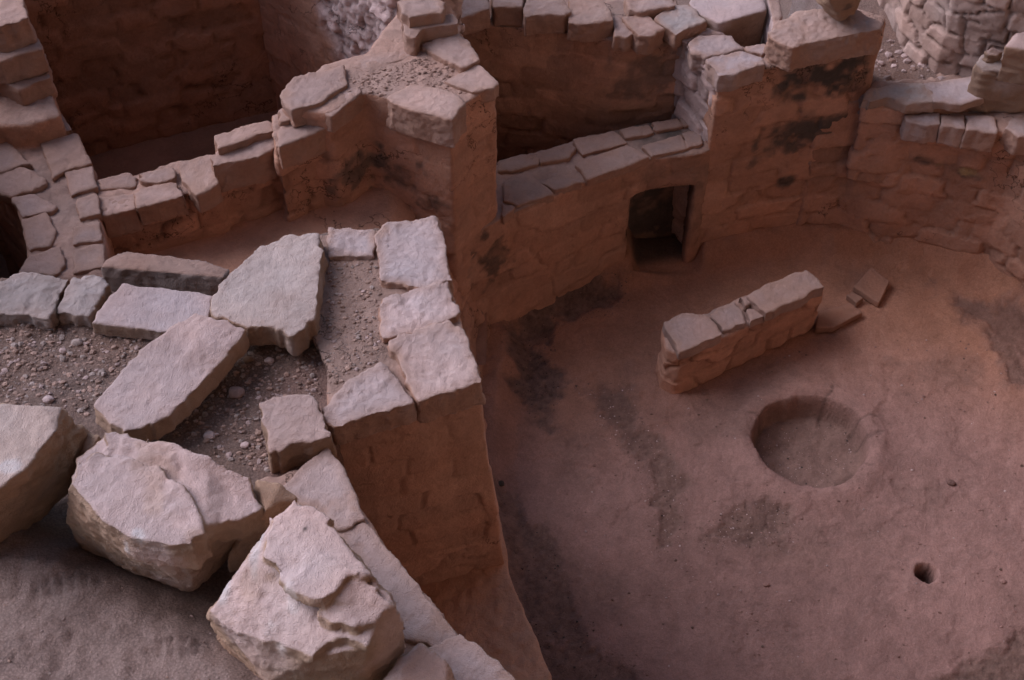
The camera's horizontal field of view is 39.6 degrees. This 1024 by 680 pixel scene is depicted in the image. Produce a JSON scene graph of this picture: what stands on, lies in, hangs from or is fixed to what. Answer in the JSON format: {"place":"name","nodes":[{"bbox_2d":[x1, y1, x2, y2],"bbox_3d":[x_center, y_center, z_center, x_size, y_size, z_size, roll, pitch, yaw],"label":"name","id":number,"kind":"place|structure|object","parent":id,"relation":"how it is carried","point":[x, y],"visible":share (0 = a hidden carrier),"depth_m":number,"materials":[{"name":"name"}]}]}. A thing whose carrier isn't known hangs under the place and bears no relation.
{"place":"outdoors","nodes":[
{"label":"outdoors","id":0,"kind":"place"},
{"bbox_2d":[0,323,147,416],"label":"gravel","id":1,"kind":"structure","parent":0,"point":[24,377],"depth_m":4.97,"materials":[{"name":"gravel"}]},
{"bbox_2d":[71,338,82,345],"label":"stone","id":2,"kind":"object","parent":1,"relation":"on","point":[76,342],"visible":1,"depth_m":5.03,"materials":[{"name":"stone"}]},
{"bbox_2d":[1,566,239,679],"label":"gravel","id":3,"kind":"structure","parent":0,"point":[92,636],"depth_m":4.16,"materials":[{"name":"gravel"}]},
{"bbox_2d":[0,228,379,679],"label":"terrace ground","id":4,"kind":"structure","parent":0,"point":[44,550],"depth_m":4.28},
{"bbox_2d":[0,272,69,331],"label":"rock slab","id":5,"kind":"object","parent":4,"relation":"on","point":[34,298],"visible":0.92,"depth_m":5.09,"materials":[{"name":"stone"}]},
{"bbox_2d":[0,403,89,542],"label":"boulder","id":6,"kind":"object","parent":4,"relation":"on","point":[41,448],"visible":0.87,"depth_m":4.25,"materials":[{"name":"stone"}]},
{"bbox_2d":[42,395,54,402],"bbox_3d":[-1.585,0.203,4.859,0.036,0.022,0.032,-33,57,-25],"label":"stone","id":7,"kind":"object","parent":4,"relation":"on","point":[47,399],"visible":1,"depth_m":4.85,"materials":[{"name":"stone"}]},
{"bbox_2d":[59,348,66,353],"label":"stone","id":8,"kind":"object","parent":4,"relation":"on","point":[62,350],"visible":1,"depth_m":5.00,"materials":[{"name":"stone"}]},
{"bbox_2d":[57,275,111,327],"bbox_3d":[-1.543,-0.140,5.134,0.154,0.087,0.205,9,51,8],"label":"rock slab","id":9,"kind":"object","parent":4,"relation":"on","point":[84,300],"visible":0.94,"depth_m":5.09,"materials":[{"name":"stone"}]},
{"bbox_2d":[68,433,101,495],"bbox_3d":[-1.337,0.411,4.490,0.089,0.238,0.172,16,52,13],"label":"boulder","id":10,"kind":"object","parent":4,"relation":"on","point":[91,440],"visible":0.2,"depth_m":4.43,"materials":[{"name":"stone"}]},
{"bbox_2d":[92,283,211,339],"bbox_3d":[-1.268,-0.093,5.078,0.409,0.068,0.213,7,50,6],"label":"rock slab","id":11,"kind":"object","parent":4,"relation":"on","point":[126,310],"visible":0.73,"depth_m":5.05,"materials":[{"name":"stone"}]},
{"bbox_2d":[101,252,229,295],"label":"edge slab","id":12,"kind":"structure","parent":4,"relation":"on","point":[157,271],"depth_m":5.32,"materials":[{"name":"stone"}]},
{"bbox_2d":[66,432,267,591],"bbox_3d":[-1.047,0.544,4.283,0.622,0.400,0.374,12,51,10],"label":"boulder","id":13,"kind":"object","parent":4,"relation":"on","point":[179,517],"visible":0.98,"depth_m":4.16,"materials":[{"name":"stone"}]},
{"bbox_2d":[94,313,249,441],"bbox_3d":[-1.154,0.122,4.804,0.277,0.138,0.550,26,55,20],"label":"rock slab","id":14,"kind":"object","parent":4,"relation":"on","point":[168,381],"visible":0.94,"depth_m":4.76,"materials":[{"name":"stone"}]},
{"bbox_2d":[203,431,215,438],"bbox_3d":[-1.015,0.320,4.772,0.041,0.018,0.032,0,50,0],"label":"stone","id":15,"kind":"object","parent":4,"relation":"on","point":[210,434],"visible":1,"depth_m":4.76,"materials":[{"name":"stone"}]},
{"bbox_2d":[229,386,244,397],"bbox_3d":[-0.945,0.180,4.884,0.054,0.037,0.047,0,50,0],"label":"stone","id":16,"kind":"object","parent":4,"relation":"on","point":[236,392],"visible":1,"depth_m":4.87,"materials":[{"name":"stone"}]},
{"bbox_2d":[240,442,249,448],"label":"stone","id":17,"kind":"object","parent":4,"relation":"on","point":[244,445],"visible":1,"depth_m":4.74,"materials":[{"name":"stone"}]},
{"bbox_2d":[172,341,322,474],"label":"gravel","id":18,"kind":"structure","parent":4,"relation":"on","point":[221,447],"depth_m":4.85,"materials":[{"name":"gravel"}]},
{"bbox_2d":[243,355,253,362],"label":"stone","id":19,"kind":"object","parent":4,"relation":"on","point":[247,359],"visible":1,"depth_m":4.97,"materials":[{"name":"stone"}]},
{"bbox_2d":[227,480,297,571],"bbox_3d":[-0.773,0.563,4.325,0.124,0.268,0.265,37,59,27],"label":"boulder","id":20,"kind":"object","parent":4,"relation":"on","point":[275,499],"visible":0.38,"depth_m":4.27,"materials":[{"name":"stone"}]},
{"bbox_2d":[210,233,327,355],"bbox_3d":[-0.867,-0.171,5.066,0.397,0.109,0.515,0,50,0],"label":"rock slab","id":21,"kind":"object","parent":4,"relation":"on","point":[271,293],"visible":0.93,"depth_m":4.99,"materials":[{"name":"stone"}]},
{"bbox_2d":[264,357,273,363],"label":"stone","id":22,"kind":"object","parent":4,"relation":"on","point":[268,360],"visible":1,"depth_m":4.98,"materials":[{"name":"stone"}]},
{"bbox_2d":[259,394,336,473],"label":"stone block","id":23,"kind":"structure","parent":4,"relation":"on","point":[296,432],"depth_m":4.66,"materials":[{"name":"stone"}]},
{"bbox_2d":[206,500,405,679],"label":"boulder","id":24,"kind":"object","parent":4,"relation":"on","point":[305,595],"visible":0.99,"depth_m":3.92,"materials":[{"name":"stone"}]},
{"bbox_2d":[383,643,455,679],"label":"boulder","id":25,"kind":"object","parent":4,"relation":"on","point":[420,661],"visible":1,"depth_m":3.98,"materials":[{"name":"stone"}]},
{"bbox_2d":[0,110,486,364],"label":"room floor","id":26,"kind":"structure","parent":0,"point":[144,156],"depth_m":8.13,"materials":[{"name":"brown soil"}]},
{"bbox_2d":[0,0,114,282],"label":"thin wall","id":27,"kind":"structure","parent":26,"relation":"on","point":[51,222],"depth_m":6.32,"materials":[{"name":"stone"}]},
{"bbox_2d":[24,0,276,155],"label":"room wall","id":28,"kind":"structure","parent":26,"relation":"on","point":[125,73],"depth_m":7.85,"materials":[{"name":"brown stone"}]},
{"bbox_2d":[96,108,326,254],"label":"stepped wall","id":29,"kind":"structure","parent":26,"relation":"on","point":[253,171],"depth_m":6.35,"materials":[{"name":"stone"}]},
{"bbox_2d":[258,0,464,110],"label":"side wall","id":30,"kind":"structure","parent":26,"relation":"on","point":[302,37],"depth_m":7.53,"materials":[{"name":"brown stone"}]},
{"bbox_2d":[461,0,706,161],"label":"back wall","id":31,"kind":"structure","parent":26,"relation":"on","point":[561,72],"depth_m":7.34,"materials":[{"name":"stone"}]},
{"bbox_2d":[150,187,414,273],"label":"recess floor","id":32,"kind":"structure","parent":0,"point":[235,246],"depth_m":6.59,"materials":[{"name":"brown soil"}]},
{"bbox_2d":[347,56,465,95],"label":"gravel","id":33,"kind":"structure","parent":0,"point":[424,65],"depth_m":6.38,"materials":[{"name":"grey gravel"}]},
{"bbox_2d":[313,216,503,584],"bbox_3d":[-0.393,0.308,5.497,0.636,1.304,0.937,-8,50,-7],"label":"pilaster","id":34,"kind":"object","parent":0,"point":[404,420],"visible":0.84,"depth_m":5.05,"materials":[{"name":"stone"}]},
{"bbox_2d":[326,259,382,394],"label":"gravel","id":35,"kind":"structure","parent":34,"relation":"on","point":[358,335],"depth_m":5.02,"materials":[{"name":"grey gravel"}]},
{"bbox_2d":[500,270,632,427],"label":"gravel","id":36,"kind":"structure","parent":0,"point":[550,349],"depth_m":7.51,"materials":[{"name":"stone"}]},
{"bbox_2d":[495,476,653,679],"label":"gravel","id":37,"kind":"structure","parent":0,"point":[623,665],"depth_m":6.46,"materials":[{"name":"stone"}]},
{"bbox_2d":[587,382,686,562],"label":"gravel","id":38,"kind":"structure","parent":0,"point":[648,467],"depth_m":7.04,"materials":[{"name":"stone"}]},
{"bbox_2d":[676,0,791,19],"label":"ground","id":39,"kind":"structure","parent":0,"point":[786,6],"depth_m":10.01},
{"bbox_2d":[694,501,798,555],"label":"gravel","id":40,"kind":"structure","parent":0,"point":[750,526],"depth_m":6.83,"materials":[{"name":"brown gravel"}]},
{"bbox_2d":[482,223,1023,679],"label":"kiva floor","id":41,"kind":"structure","parent":0,"point":[946,301],"depth_m":7.01,"materials":[{"name":"soil"}]},
{"bbox_2d":[260,448,514,679],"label":"recess wall","id":42,"kind":"structure","parent":41,"relation":"on","point":[320,482],"depth_m":4.39,"materials":[{"name":"stone"}]},
{"bbox_2d":[280,0,498,299],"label":"pilaster","id":43,"kind":"object","parent":41,"relation":"on","point":[422,150],"visible":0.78,"depth_m":6.45,"materials":[{"name":"stone"}]},
{"bbox_2d":[450,272,490,432],"bbox_3d":[-0.325,0.302,6.811,0.608,1.033,1.745,0,50,0],"label":"bench","id":44,"kind":"object","parent":41,"relation":"on","point":[472,316],"visible":0.04,"depth_m":7.17,"materials":[{"name":"brown stone"}]},
{"bbox_2d":[420,516,551,679],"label":"bench","id":45,"kind":"object","parent":41,"relation":"on","point":[483,608],"visible":0.34,"depth_m":5.55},
{"bbox_2d":[498,480,503,486],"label":"stone","id":46,"kind":"object","parent":41,"relation":"on","point":[501,483],"visible":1,"depth_m":6.92,"materials":[{"name":"stone"}]},
{"bbox_2d":[466,118,709,323],"bbox_3d":[0.387,-0.619,7.610,1.665,0.963,0.484,-23,54,-18],"label":"bench","id":47,"kind":"object","parent":41,"relation":"on","point":[568,214],"visible":0.84,"depth_m":7.33,"materials":[{"name":"stone"}]},
{"bbox_2d":[671,28,764,243],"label":"shaft wall","id":48,"kind":"structure","parent":41,"relation":"on","point":[710,62],"depth_m":7.12,"materials":[{"name":"stone"}]},
{"bbox_2d":[689,0,766,46],"bbox_3d":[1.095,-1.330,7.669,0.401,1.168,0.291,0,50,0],"label":"stone block","id":49,"kind":"structure","parent":48,"relation":"on","point":[741,22],"depth_m":7.21,"materials":[{"name":"stone"}]},
{"bbox_2d":[656,270,823,393],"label":"deflector wall","id":50,"kind":"structure","parent":41,"relation":"on","point":[696,350],"depth_m":7.26,"materials":[{"name":"stone"}]},
{"bbox_2d":[763,582,769,586],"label":"stone","id":51,"kind":"object","parent":41,"relation":"on","point":[766,584],"visible":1,"depth_m":6.61,"materials":[{"name":"stone"}]},
{"bbox_2d":[698,9,885,247],"bbox_3d":[1.426,-1.060,7.551,0.930,1.628,0.400,-14,51,-11],"label":"pilaster","id":52,"kind":"object","parent":41,"relation":"on","point":[817,77],"visible":0.77,"depth_m":7.27,"materials":[{"name":"stone"}]},
{"bbox_2d":[761,0,782,44],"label":"shaft wall","id":53,"kind":"structure","parent":52,"relation":"attached to","point":[774,13],"depth_m":7.24,"materials":[{"name":"stone"}]},
{"bbox_2d":[816,0,860,20],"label":"perched rock","id":54,"kind":"object","parent":52,"relation":"on","point":[839,10],"visible":1,"depth_m":6.81,"materials":[{"name":"stone"}]},
{"bbox_2d":[814,303,861,332],"bbox_3d":[1.730,-0.120,7.633,0.288,0.043,0.126,-25,54,-20],"label":"stone slab","id":55,"kind":"object","parent":41,"relation":"on","point":[831,319],"depth_m":7.61,"materials":[{"name":"stone"}]},
{"bbox_2d":[846,292,862,306],"bbox_3d":[1.857,-0.224,7.720,0.058,0.042,0.076,-33,57,-25],"label":"small stone","id":56,"kind":"object","parent":41,"relation":"on","point":[854,299],"depth_m":7.70,"materials":[{"name":"stone"}]},
{"bbox_2d":[853,267,888,306],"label":"stone block","id":57,"kind":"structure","parent":41,"relation":"on","point":[871,285],"depth_m":7.75,"materials":[{"name":"stone"}]},
{"bbox_2d":[796,100,1023,286],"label":"kiva wall","id":58,"kind":"structure","parent":41,"relation":"on","point":[955,182],"depth_m":7.57,"materials":[{"name":"stone"}]},
{"bbox_2d":[846,74,983,182],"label":"rim wall","id":59,"kind":"structure","parent":58,"relation":"on","point":[878,150],"depth_m":7.27,"materials":[{"name":"stone"}]},
{"bbox_2d":[967,52,1023,112],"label":"rock","id":60,"kind":"object","parent":58,"relation":"on","point":[991,90],"visible":0.76,"depth_m":7.13,"materials":[{"name":"stone"}]},
{"bbox_2d":[982,46,1002,62],"bbox_3d":[2.384,-1.407,7.045,0.095,0.095,0.037,0,50,0],"label":"stone","id":61,"kind":"object","parent":60,"relation":"on","point":[993,55],"visible":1,"depth_m":7.03,"materials":[{"name":"stone"}]},
{"bbox_2d":[997,32,1023,85],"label":"rock","id":62,"kind":"object","parent":60,"relation":"on","point":[1011,70],"visible":1,"depth_m":6.98,"materials":[{"name":"stone"}]},
{"bbox_2d":[946,480,955,485],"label":"stone","id":63,"kind":"object","parent":41,"relation":"on","point":[951,482],"visible":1,"depth_m":6.96,"materials":[{"name":"stone"}]},
{"bbox_2d":[554,332,1023,672],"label":"gravel","id":64,"kind":"structure","parent":0,"point":[801,518],"depth_m":6.83,"materials":[{"name":"stone"}]},
{"bbox_2d":[762,423,850,485],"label":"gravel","id":65,"kind":"structure","parent":0,"point":[808,456],"depth_m":7.27,"materials":[{"name":"brown gravel"}]},
{"bbox_2d":[788,0,936,113],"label":"ground","id":66,"kind":"structure","parent":0,"point":[872,6],"depth_m":7.54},
{"bbox_2d":[874,40,946,80],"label":"gravel","id":67,"kind":"structure","parent":66,"relation":"on","point":[940,75],"depth_m":7.45,"materials":[{"name":"grey gravel"}]},
{"bbox_2d":[877,0,1023,77],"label":"rubble wall","id":68,"kind":"structure","parent":66,"relation":"on","point":[954,37],"depth_m":7.22,"materials":[{"name":"stone"}]}
]}

